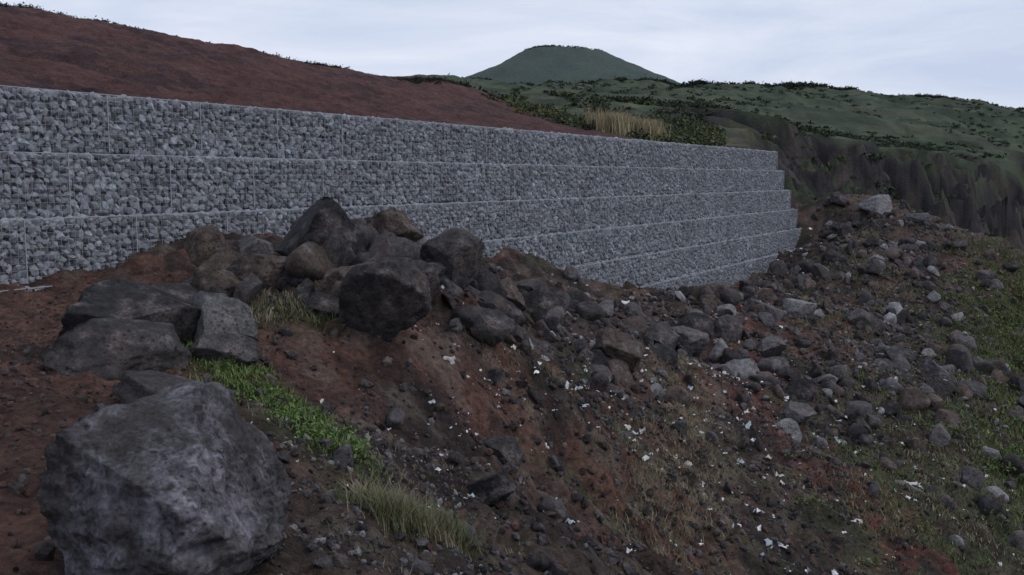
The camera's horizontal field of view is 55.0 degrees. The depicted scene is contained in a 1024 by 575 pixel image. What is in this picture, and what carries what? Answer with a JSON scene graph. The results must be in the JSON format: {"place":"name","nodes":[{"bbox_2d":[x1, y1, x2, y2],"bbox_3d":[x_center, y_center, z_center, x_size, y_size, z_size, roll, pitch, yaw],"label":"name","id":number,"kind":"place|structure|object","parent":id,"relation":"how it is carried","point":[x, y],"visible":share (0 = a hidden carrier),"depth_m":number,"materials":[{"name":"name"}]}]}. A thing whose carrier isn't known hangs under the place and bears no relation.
{"place":"outdoors","nodes":[
{"label":"outdoors","id":0,"kind":"place"},
{"bbox_2d":[0,6,1023,574],"bbox_3d":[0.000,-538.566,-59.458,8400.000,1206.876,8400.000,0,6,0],"label":"ground","id":1,"kind":"structure","parent":0,"point":[42,50],"depth_m":18.40,"materials":[{"name":"brown soil"}]},
{"bbox_2d":[39,316,191,380],"bbox_3d":[-3.014,0.465,7.405,0.984,0.493,0.815,-6,9,-45],"label":"boulder","id":2,"kind":"object","parent":1,"relation":"on","point":[109,349],"visible":0.91,"depth_m":7.18,"materials":[{"name":"grey stone"}]},
{"bbox_2d":[58,277,200,343],"bbox_3d":[-3.102,0.243,8.118,1.219,0.632,0.785,-3,7,-22],"label":"boulder","id":3,"kind":"object","parent":1,"relation":"on","point":[116,297],"visible":0.59,"depth_m":7.97,"materials":[{"name":"grey stone"}]},
{"bbox_2d":[12,292,308,364],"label":"rubble rocks","id":4,"kind":"object","parent":1,"relation":"on","point":[276,339],"visible":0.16,"depth_m":8.86,"materials":[{"name":"grey stone"}]},
{"bbox_2d":[37,380,291,574],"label":"boulder","id":5,"kind":"object","parent":1,"relation":"on","point":[190,477],"visible":1,"depth_m":3.76,"materials":[{"name":"grey stone"}]},
{"bbox_2d":[151,282,197,302],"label":"boulder","id":6,"kind":"object","parent":1,"relation":"on","point":[184,290],"visible":0.26,"depth_m":10.40,"materials":[{"name":"grey stone"}]},
{"bbox_2d":[112,370,238,403],"bbox_3d":[-2.208,0.719,6.562,0.701,0.325,0.660,6,9,45],"label":"boulder","id":7,"kind":"object","parent":1,"relation":"on","point":[130,386],"visible":0.3,"depth_m":6.48,"materials":[{"name":"grey stone"}]},
{"bbox_2d":[0,268,409,551],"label":"gravel","id":8,"kind":"structure","parent":1,"relation":"on","point":[16,543],"depth_m":6.79,"materials":[{"name":"gravel"}]},
{"bbox_2d":[184,225,228,267],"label":"boulder","id":9,"kind":"object","parent":1,"relation":"on","point":[203,244],"visible":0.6,"depth_m":12.80,"materials":[{"name":"stone"}]},
{"bbox_2d":[192,248,243,294],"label":"boulder","id":10,"kind":"object","parent":1,"relation":"on","point":[209,272],"visible":0.56,"depth_m":10.82,"materials":[{"name":"grey stone"}]},
{"bbox_2d":[191,290,257,342],"bbox_3d":[-2.485,0.290,8.403,0.528,0.588,0.552,-5,8,-36],"label":"boulder","id":11,"kind":"object","parent":1,"relation":"on","point":[222,313],"visible":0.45,"depth_m":8.19,"materials":[{"name":"grey stone"}]},
{"bbox_2d":[189,333,259,364],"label":"boulder","id":12,"kind":"object","parent":1,"relation":"on","point":[243,348],"visible":0.81,"depth_m":7.88,"materials":[{"name":"grey stone"}]},
{"bbox_2d":[0,2,464,86],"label":"scrub","id":13,"kind":"object","parent":1,"relation":"on","point":[415,80],"visible":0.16,"depth_m":66.69,"materials":[{"name":"green plant"}]},
{"bbox_2d":[238,234,273,255],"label":"boulder","id":14,"kind":"object","parent":1,"relation":"on","point":[248,244],"visible":0.62,"depth_m":12.97,"materials":[{"name":"grey stone"}]},
{"bbox_2d":[230,253,286,296],"bbox_3d":[-2.739,-0.119,11.095,0.819,0.577,0.701,0,6,0],"label":"boulder","id":15,"kind":"object","parent":1,"relation":"on","point":[266,269],"visible":0.48,"depth_m":10.82,"materials":[{"name":"grey stone"}]},
{"bbox_2d":[0,367,576,574],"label":"gravel","id":16,"kind":"structure","parent":1,"relation":"on","point":[307,484],"depth_m":5.65,"materials":[{"name":"grey gravel"}]},
{"bbox_2d":[250,284,341,336],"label":"grass","id":17,"kind":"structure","parent":1,"relation":"on","point":[279,303],"depth_m":9.69,"materials":[{"name":"green plant"}]},
{"bbox_2d":[175,339,430,502],"bbox_3d":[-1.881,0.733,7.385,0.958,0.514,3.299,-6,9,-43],"label":"creeping plants","id":18,"kind":"object","parent":1,"relation":"on","point":[310,428],"visible":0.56,"depth_m":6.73,"materials":[{"name":"green plant"}]},
{"bbox_2d":[304,290,338,319],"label":"boulder","id":19,"kind":"object","parent":1,"relation":"on","point":[327,305],"visible":0.68,"depth_m":9.73,"materials":[{"name":"grey stone"}]},
{"bbox_2d":[274,196,370,256],"bbox_3d":[-2.274,-0.620,11.524,0.956,0.898,1.032,3,7,27],"label":"boulder","id":20,"kind":"object","parent":1,"relation":"on","point":[320,220],"visible":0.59,"depth_m":11.28,"materials":[{"name":"grey stone"}]},
{"bbox_2d":[317,265,353,293],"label":"boulder","id":21,"kind":"object","parent":1,"relation":"on","point":[331,277],"visible":0.34,"depth_m":10.14,"materials":[{"name":"grey stone"}]},
{"bbox_2d":[338,257,431,341],"bbox_3d":[-1.240,0.130,9.457,0.931,0.845,0.723,0,6,0],"label":"boulder","id":22,"kind":"object","parent":1,"relation":"on","point":[387,299],"visible":0.92,"depth_m":9.31,"materials":[{"name":"grey stone"}]},
{"bbox_2d":[0,96,784,285],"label":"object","id":23,"kind":"object","parent":1,"relation":"on","point":[92,213],"visible":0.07,"depth_m":17.76,"materials":[{"name":"grey stone"}]},
{"bbox_2d":[0,85,801,291],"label":"wire mesh","id":24,"kind":"object","parent":23,"relation":"attached to","point":[696,153],"visible":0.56,"depth_m":25.50,"materials":[{"name":"grey metal"}]},
{"bbox_2d":[0,87,800,291],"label":"stones","id":25,"kind":"object","parent":24,"relation":"in","point":[205,169],"visible":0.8,"depth_m":22.39,"materials":[{"name":"grey stone"}]},
{"bbox_2d":[364,207,423,241],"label":"boulder","id":26,"kind":"object","parent":1,"relation":"on","point":[396,222],"visible":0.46,"depth_m":12.25,"materials":[{"name":"stone"}]},
{"bbox_2d":[184,252,620,429],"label":"rubble rocks","id":27,"kind":"object","parent":1,"relation":"on","point":[249,288],"visible":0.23,"depth_m":10.84,"materials":[{"name":"grey stone"}]},
{"bbox_2d":[318,469,500,562],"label":"grass","id":28,"kind":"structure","parent":1,"relation":"on","point":[409,515],"depth_m":5.35,"materials":[{"name":"green plant"}]},
{"bbox_2d":[412,259,445,300],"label":"boulder","id":29,"kind":"object","parent":1,"relation":"on","point":[433,272],"visible":0.3,"depth_m":10.78,"materials":[{"name":"grey stone"}]},
{"bbox_2d":[248,289,630,565],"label":"litter","id":30,"kind":"object","parent":1,"relation":"on","point":[289,442],"visible":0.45,"depth_m":8.50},
{"bbox_2d":[247,370,640,574],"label":"grass","id":31,"kind":"structure","parent":1,"relation":"on","point":[387,551],"depth_m":6.36,"materials":[{"name":"green plant"}]},
{"bbox_2d":[420,227,483,288],"bbox_3d":[-0.721,-0.361,12.000,0.703,0.742,0.734,3,7,24],"label":"boulder","id":32,"kind":"object","parent":1,"relation":"on","point":[456,252],"visible":0.88,"depth_m":11.78,"materials":[{"name":"grey stone"}]},
{"bbox_2d":[66,194,887,469],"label":"gravel","id":33,"kind":"structure","parent":1,"relation":"on","point":[635,388],"depth_m":20.77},
{"bbox_2d":[469,304,514,345],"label":"boulder","id":34,"kind":"object","parent":1,"relation":"on","point":[492,327],"visible":0.84,"depth_m":11.08,"materials":[{"name":"grey stone"}]},
{"bbox_2d":[467,471,516,505],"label":"boulder","id":35,"kind":"object","parent":1,"relation":"on","point":[490,490],"visible":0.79,"depth_m":7.10,"materials":[{"name":"grey stone"}]},
{"bbox_2d":[483,434,522,466],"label":"boulder","id":36,"kind":"object","parent":1,"relation":"on","point":[505,448],"visible":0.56,"depth_m":9.14,"materials":[{"name":"grey stone"}]},
{"bbox_2d":[480,291,525,327],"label":"boulder","id":37,"kind":"object","parent":1,"relation":"on","point":[516,314],"visible":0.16,"depth_m":13.38,"materials":[{"name":"grey stone"}]},
{"bbox_2d":[0,283,1023,574],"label":"gravel","id":38,"kind":"structure","parent":1,"relation":"on","point":[46,551],"depth_m":10.70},
{"bbox_2d":[501,277,524,309],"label":"boulder","id":39,"kind":"object","parent":1,"relation":"on","point":[515,296],"visible":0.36,"depth_m":16.00,"materials":[{"name":"grey stone"}]},
{"bbox_2d":[532,340,553,360],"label":"boulder","id":40,"kind":"object","parent":1,"relation":"on","point":[540,347],"visible":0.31,"depth_m":14.62,"materials":[{"name":"grey stone"}]},
{"bbox_2d":[538,289,560,310],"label":"boulder","id":41,"kind":"object","parent":1,"relation":"on","point":[550,299],"visible":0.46,"depth_m":17.03,"materials":[{"name":"grey stone"}]},
{"bbox_2d":[210,317,911,574],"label":"rubble rocks","id":42,"kind":"object","parent":1,"relation":"on","point":[539,559],"visible":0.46,"depth_m":10.56,"materials":[{"name":"grey stone"}]},
{"bbox_2d":[523,44,602,50],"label":"distant trees","id":43,"kind":"object","parent":1,"relation":"on","point":[558,45],"visible":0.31,"depth_m":1045.47,"materials":[{"name":"green plant"}]},
{"bbox_2d":[272,207,866,415],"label":"rubble rocks","id":44,"kind":"object","parent":1,"relation":"on","point":[311,261],"visible":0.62,"depth_m":19.00,"materials":[{"name":"grey stone"}]},
{"bbox_2d":[582,348,593,361],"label":"boulder","id":45,"kind":"object","parent":1,"relation":"on","point":[590,354],"visible":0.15,"depth_m":18.48,"materials":[{"name":"grey stone"}]},
{"bbox_2d":[419,304,770,529],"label":"grass","id":46,"kind":"structure","parent":1,"relation":"on","point":[613,426],"depth_m":11.82,"materials":[{"name":"green plant"}]},
{"bbox_2d":[481,89,728,145],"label":"scrub","id":47,"kind":"object","parent":1,"relation":"on","point":[709,135],"visible":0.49,"depth_m":76.97,"materials":[{"name":"green plant"}]},
{"bbox_2d":[592,326,644,371],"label":"boulder","id":48,"kind":"object","parent":1,"relation":"on","point":[627,348],"visible":0.79,"depth_m":18.95,"materials":[{"name":"grey stone"}]},
{"bbox_2d":[581,105,670,139],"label":"reeds","id":49,"kind":"object","parent":1,"relation":"on","point":[606,122],"visible":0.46,"depth_m":66.57,"materials":[{"name":"beige plant"}]},
{"bbox_2d":[272,308,1022,574],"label":"litter","id":50,"kind":"object","parent":1,"relation":"on","point":[756,510],"visible":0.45,"depth_m":14.44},
{"bbox_2d":[554,342,761,570],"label":"grass","id":51,"kind":"structure","parent":1,"relation":"on","point":[679,460],"depth_m":12.54,"materials":[{"name":"green plant"}]},
{"bbox_2d":[644,321,680,349],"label":"boulder","id":52,"kind":"object","parent":1,"relation":"on","point":[663,333],"visible":0.47,"depth_m":23.03,"materials":[{"name":"grey stone"}]},
{"bbox_2d":[440,265,902,574],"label":"litter","id":53,"kind":"object","parent":1,"relation":"on","point":[628,427],"visible":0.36,"depth_m":15.70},
{"bbox_2d":[551,227,811,394],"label":"litter","id":54,"kind":"object","parent":1,"relation":"on","point":[624,302],"visible":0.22,"depth_m":26.21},
{"bbox_2d":[671,326,709,354],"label":"boulder","id":55,"kind":"object","parent":1,"relation":"on","point":[694,341],"visible":0.5,"depth_m":24.96,"materials":[{"name":"grey stone"}]},
{"bbox_2d":[675,312,713,337],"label":"boulder","id":56,"kind":"object","parent":1,"relation":"on","point":[701,322],"visible":0.62,"depth_m":27.03,"materials":[{"name":"grey stone"}]},
{"bbox_2d":[460,80,980,158],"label":"scrub","id":57,"kind":"object","parent":1,"relation":"on","point":[594,99],"visible":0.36,"depth_m":127.76,"materials":[{"name":"green plant"}]},
{"bbox_2d":[712,314,743,341],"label":"boulder","id":58,"kind":"object","parent":1,"relation":"on","point":[729,327],"visible":0.69,"depth_m":27.96,"materials":[{"name":"grey stone"}]},
{"bbox_2d":[448,73,1023,108],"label":"distant trees","id":59,"kind":"object","parent":1,"relation":"on","point":[791,85],"visible":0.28,"depth_m":618.22,"materials":[{"name":"green plant"}]},
{"bbox_2d":[725,358,758,376],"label":"boulder","id":60,"kind":"object","parent":1,"relation":"on","point":[743,365],"visible":0.51,"depth_m":25.23,"materials":[{"name":"grey stone"}]},
{"bbox_2d":[745,298,786,321],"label":"boulder","id":61,"kind":"object","parent":1,"relation":"on","point":[777,314],"visible":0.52,"depth_m":32.98,"materials":[{"name":"grey stone"}]},
{"bbox_2d":[509,78,1023,158],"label":"distant trees","id":62,"kind":"object","parent":1,"relation":"on","point":[722,98],"visible":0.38,"depth_m":428.78,"materials":[{"name":"green plant"}]},
{"bbox_2d":[756,334,786,355],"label":"boulder","id":63,"kind":"object","parent":1,"relation":"on","point":[770,345],"visible":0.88,"depth_m":26.56,"materials":[{"name":"grey stone"}]},
{"bbox_2d":[782,401,816,422],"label":"boulder","id":64,"kind":"object","parent":1,"relation":"on","point":[798,411],"visible":0.66,"depth_m":22.26,"materials":[{"name":"grey stone"}]},
{"bbox_2d":[782,298,816,317],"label":"boulder","id":65,"kind":"object","parent":1,"relation":"on","point":[794,307],"visible":0.59,"depth_m":35.08,"materials":[{"name":"grey stone"}]},
{"bbox_2d":[783,377,817,401],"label":"boulder","id":66,"kind":"object","parent":1,"relation":"on","point":[804,385],"visible":0.73,"depth_m":24.29,"materials":[{"name":"grey stone"}]},
{"bbox_2d":[594,295,1023,549],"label":"rubble rocks","id":67,"kind":"object","parent":1,"relation":"on","point":[861,413],"visible":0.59,"depth_m":23.14,"materials":[{"name":"grey stone"}]},
{"bbox_2d":[646,194,1023,443],"bbox_3d":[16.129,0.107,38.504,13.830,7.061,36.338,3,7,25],"label":"gravel","id":68,"kind":"structure","parent":1,"relation":"on","point":[828,342],"depth_m":37.62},
{"bbox_2d":[830,191,849,206],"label":"boulder","id":69,"kind":"object","parent":1,"relation":"on","point":[838,198],"visible":1,"depth_m":51.97,"materials":[{"name":"grey stone"}]},
{"bbox_2d":[709,344,1023,574],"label":"grass","id":70,"kind":"structure","parent":1,"relation":"on","point":[937,513],"depth_m":18.35,"materials":[{"name":"green plant"}]},
{"bbox_2d":[857,194,891,213],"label":"boulder","id":71,"kind":"object","parent":1,"relation":"on","point":[880,203],"visible":0.81,"depth_m":50.42,"materials":[{"name":"grey stone"}]},
{"bbox_2d":[761,131,994,236],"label":"scrub","id":72,"kind":"object","parent":1,"relation":"on","point":[889,189],"visible":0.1,"depth_m":128.59,"materials":[{"name":"green plant"}]},
{"bbox_2d":[741,198,1023,428],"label":"rubble rocks","id":73,"kind":"object","parent":1,"relation":"on","point":[902,355],"visible":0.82,"depth_m":35.88,"materials":[{"name":"grey stone"}]},
{"bbox_2d":[766,373,1023,569],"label":"creeping plants","id":74,"kind":"object","parent":1,"relation":"on","point":[872,559],"visible":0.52,"depth_m":20.11,"materials":[{"name":"green plant"}]},
{"bbox_2d":[775,373,1023,546],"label":"rubble rocks","id":75,"kind":"object","parent":1,"relation":"on","point":[914,398],"visible":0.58,"depth_m":22.88,"materials":[{"name":"grey stone"}]},
{"bbox_2d":[895,480,924,490],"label":"litter","id":76,"kind":"object","parent":1,"relation":"on","point":[915,485],"visible":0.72,"depth_m":19.59,"materials":[{"name":"white paper"}]},
{"bbox_2d":[905,213,932,228],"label":"boulder","id":77,"kind":"object","parent":1,"relation":"on","point":[920,219],"visible":0.91,"depth_m":48.59,"materials":[{"name":"grey stone"}]},
{"bbox_2d":[846,235,1023,549],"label":"grass","id":78,"kind":"structure","parent":1,"relation":"on","point":[994,355],"depth_m":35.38,"materials":[{"name":"green plant"}]},
{"bbox_2d":[917,356,955,381],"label":"boulder","id":79,"kind":"object","parent":1,"relation":"on","point":[931,366],"visible":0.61,"depth_m":30.18,"materials":[{"name":"grey stone"}]},
{"bbox_2d":[0,0,1023,107],"label":"sky","id":80,"kind":"structure","parent":0,"point":[970,49],"materials":[{"name":"white"}]}
]}

